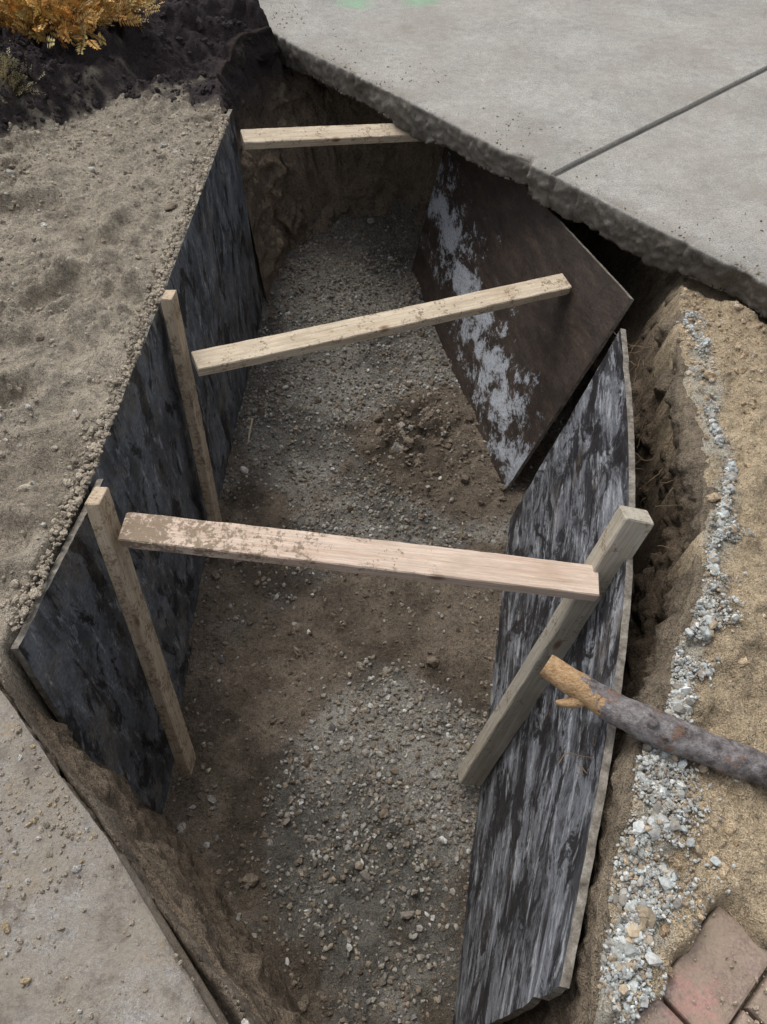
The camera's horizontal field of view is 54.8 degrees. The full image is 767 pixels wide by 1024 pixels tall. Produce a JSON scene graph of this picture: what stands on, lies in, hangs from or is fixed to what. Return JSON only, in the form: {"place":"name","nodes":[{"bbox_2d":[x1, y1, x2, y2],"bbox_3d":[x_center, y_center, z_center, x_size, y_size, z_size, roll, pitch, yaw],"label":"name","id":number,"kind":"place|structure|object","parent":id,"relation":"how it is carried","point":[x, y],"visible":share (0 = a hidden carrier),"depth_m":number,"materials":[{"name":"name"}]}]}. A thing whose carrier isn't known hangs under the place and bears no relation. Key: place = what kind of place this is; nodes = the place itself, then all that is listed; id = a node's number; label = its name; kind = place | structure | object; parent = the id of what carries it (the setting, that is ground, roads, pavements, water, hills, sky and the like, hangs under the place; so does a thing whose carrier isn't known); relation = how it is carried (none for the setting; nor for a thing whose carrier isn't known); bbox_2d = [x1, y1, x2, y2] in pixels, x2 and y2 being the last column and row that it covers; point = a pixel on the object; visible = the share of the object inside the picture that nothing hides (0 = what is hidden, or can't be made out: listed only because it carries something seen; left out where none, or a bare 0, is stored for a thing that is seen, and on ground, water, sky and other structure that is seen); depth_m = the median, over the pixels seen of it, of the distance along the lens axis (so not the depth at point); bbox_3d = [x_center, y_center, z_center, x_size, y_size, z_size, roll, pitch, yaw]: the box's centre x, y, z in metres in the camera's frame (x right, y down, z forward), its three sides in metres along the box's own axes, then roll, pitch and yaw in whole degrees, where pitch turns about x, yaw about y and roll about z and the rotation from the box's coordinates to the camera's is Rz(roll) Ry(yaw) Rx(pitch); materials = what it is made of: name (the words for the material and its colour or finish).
{"place":"outdoors","nodes":[
{"label":"outdoors","id":0,"kind":"place"},
{"bbox_2d":[0,0,766,1023],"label":"ground","id":1,"kind":"structure","parent":0,"point":[98,282],"depth_m":2.91,"materials":[{"name":"soil"}]},
{"bbox_2d":[0,47,45,103],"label":"dry tuft","id":2,"kind":"object","parent":1,"relation":"on","point":[3,69],"visible":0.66,"depth_m":3.44,"materials":[{"name":"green plant"}]},
{"bbox_2d":[0,0,162,53],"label":"orange shrub","id":3,"kind":"object","parent":1,"relation":"on","point":[82,14],"visible":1,"depth_m":3.65,"materials":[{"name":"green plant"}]},
{"bbox_2d":[11,479,191,814],"bbox_3d":[-0.859,0.556,2.400,0.131,1.177,0.837,0,52,0],"label":"plywood shoring panel","id":4,"kind":"object","parent":1,"relation":"on","point":[73,649],"visible":0.69,"depth_m":2.22,"materials":[{"name":"dark wood wood"}]},
{"bbox_2d":[0,686,228,1023],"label":"concrete walkway","id":5,"kind":"structure","parent":1,"relation":"on","point":[77,949],"depth_m":1.46,"materials":[{"name":"grey concrete"}]},
{"bbox_2d":[0,715,217,1023],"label":"dirt crumbs","id":6,"kind":"object","parent":5,"relation":"on","point":[5,927],"visible":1,"depth_m":1.53,"materials":[{"name":"soil"}]},
{"bbox_2d":[3,114,229,630],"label":"spilled soil","id":7,"kind":"structure","parent":1,"relation":"on","point":[158,289],"depth_m":2.34,"materials":[{"name":"brown soil"}]},
{"bbox_2d":[85,487,195,775],"bbox_3d":[-0.745,0.443,2.350,0.046,1.204,0.089,-1,36,3],"label":"wooden stake","id":8,"kind":"object","parent":1,"relation":"on","point":[103,517],"visible":0.99,"depth_m":2.25,"materials":[{"name":"brown wood"}]},
{"bbox_2d":[84,109,261,640],"bbox_3d":[-0.794,-0.630,3.316,0.044,1.190,2.475,2,52,2],"label":"plywood shoring panel","id":9,"kind":"object","parent":1,"relation":"on","point":[146,464],"visible":0.74,"depth_m":3.08,"materials":[{"name":"dark wood wood"}]},
{"bbox_2d":[240,123,419,149],"bbox_3d":[-0.180,-1.945,3.815,1.108,0.051,0.094,-11,71,-17],"label":"wooden brace","id":10,"kind":"object","parent":9,"relation":"attached to","point":[267,138],"visible":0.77,"depth_m":3.75,"materials":[{"name":"brown wood"}]},
{"bbox_2d":[160,290,221,521],"bbox_3d":[-0.758,-0.313,3.011,0.045,1.208,0.091,0,40,0],"label":"wooden stake","id":11,"kind":"object","parent":1,"relation":"in","point":[169,300],"visible":0.84,"depth_m":2.88,"materials":[{"name":"brown wood"}]},
{"bbox_2d":[191,273,571,375],"bbox_3d":[0.058,-0.784,3.026,1.688,0.050,0.097,-17,67,-20],"label":"wooden brace","id":12,"kind":"object","parent":11,"relation":"attached to","point":[232,356],"visible":1,"depth_m":2.96,"materials":[{"name":"beige wood"}]},
{"bbox_2d":[247,418,252,442],"bbox_3d":[-0.692,-0.414,3.831,0.010,0.022,0.153,7,80,1],"label":"marker stake","id":13,"kind":"object","parent":1,"relation":"on","point":[251,423],"visible":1,"depth_m":3.83,"materials":[{"name":"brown wood"}]},
{"bbox_2d":[165,208,571,1023],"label":"gravel bed","id":14,"kind":"object","parent":1,"relation":"on","point":[359,864],"visible":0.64,"depth_m":3.02,"materials":[{"name":"grey gravel"}]},
{"bbox_2d":[163,197,585,1023],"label":"soil clods","id":15,"kind":"object","parent":1,"relation":"on","point":[251,879],"visible":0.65,"depth_m":3.33,"materials":[{"name":"brown soil"}]},
{"bbox_2d":[31,26,718,1023],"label":"trench soil face","id":16,"kind":"object","parent":1,"relation":"on","point":[185,886],"visible":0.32,"depth_m":2.20},
{"bbox_2d":[558,332,679,776],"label":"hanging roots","id":17,"kind":"object","parent":16,"relation":"hanging from","point":[642,431],"visible":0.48,"depth_m":2.48,"materials":[{"name":"brown plant"}]},
{"bbox_2d":[597,309,764,1023],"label":"crushed stone seam","id":18,"kind":"object","parent":16,"relation":"on","point":[632,938],"visible":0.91,"depth_m":1.53,"materials":[{"name":"grey gravel"}]},
{"bbox_2d":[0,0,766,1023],"bbox_3d":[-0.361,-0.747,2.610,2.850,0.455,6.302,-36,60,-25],"label":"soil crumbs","id":19,"kind":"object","parent":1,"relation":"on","point":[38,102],"visible":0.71,"depth_m":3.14,"materials":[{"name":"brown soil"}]},
{"bbox_2d":[412,147,633,490],"bbox_3d":[0.600,-1.188,3.879,0.479,0.984,1.990,-10,53,-8],"label":"plywood shoring panel","id":20,"kind":"object","parent":1,"relation":"on","point":[519,371],"visible":0.88,"depth_m":3.66,"materials":[{"name":"brown wood"}]},
{"bbox_2d":[453,328,634,1023],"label":"plywood shoring panel","id":21,"kind":"object","parent":1,"relation":"on","point":[538,818],"visible":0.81,"depth_m":2.17,"materials":[{"name":"grey wood"}]},
{"bbox_2d":[458,505,653,785],"bbox_3d":[0.492,0.490,2.329,0.092,1.276,0.063,10,37,-13],"label":"wooden stake","id":22,"kind":"object","parent":21,"relation":"attached to","point":[624,535],"visible":0.89,"depth_m":2.24,"materials":[{"name":"brown wood"}]},
{"bbox_2d":[118,512,599,601],"bbox_3d":[-0.068,0.123,2.059,1.328,0.048,0.098,7,59,1],"label":"wooden brace","id":23,"kind":"object","parent":22,"relation":"attached to","point":[435,564],"visible":1,"depth_m":2.04,"materials":[{"name":"brown wood"}]},
{"bbox_2d":[539,655,766,786],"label":"tree branch","id":24,"kind":"object","parent":1,"relation":"on","point":[656,728],"visible":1,"depth_m":1.60,"materials":[{"name":"grey plant"}]},
{"bbox_2d":[634,906,766,1023],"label":"brick paving","id":25,"kind":"structure","parent":1,"relation":"on","point":[709,952],"depth_m":1.40,"materials":[{"name":"brick"}]},
{"bbox_2d":[640,912,766,1023],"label":"paving grit","id":26,"kind":"object","parent":25,"relation":"on","point":[755,1007],"visible":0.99,"depth_m":1.37,"materials":[{"name":"soil"}]},
{"bbox_2d":[259,0,766,317],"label":"concrete driveway","id":27,"kind":"structure","parent":0,"point":[662,98],"depth_m":3.75,"materials":[{"name":"grey concrete"}]},
{"bbox_2d":[266,5,763,277],"bbox_3d":[0.840,-1.626,3.361,0.359,0.015,4.796,-34,59,-24],"label":"driveway grit","id":28,"kind":"object","parent":27,"relation":"on","point":[736,264],"visible":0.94,"depth_m":3.52,"materials":[{"name":"soil"}]}
]}

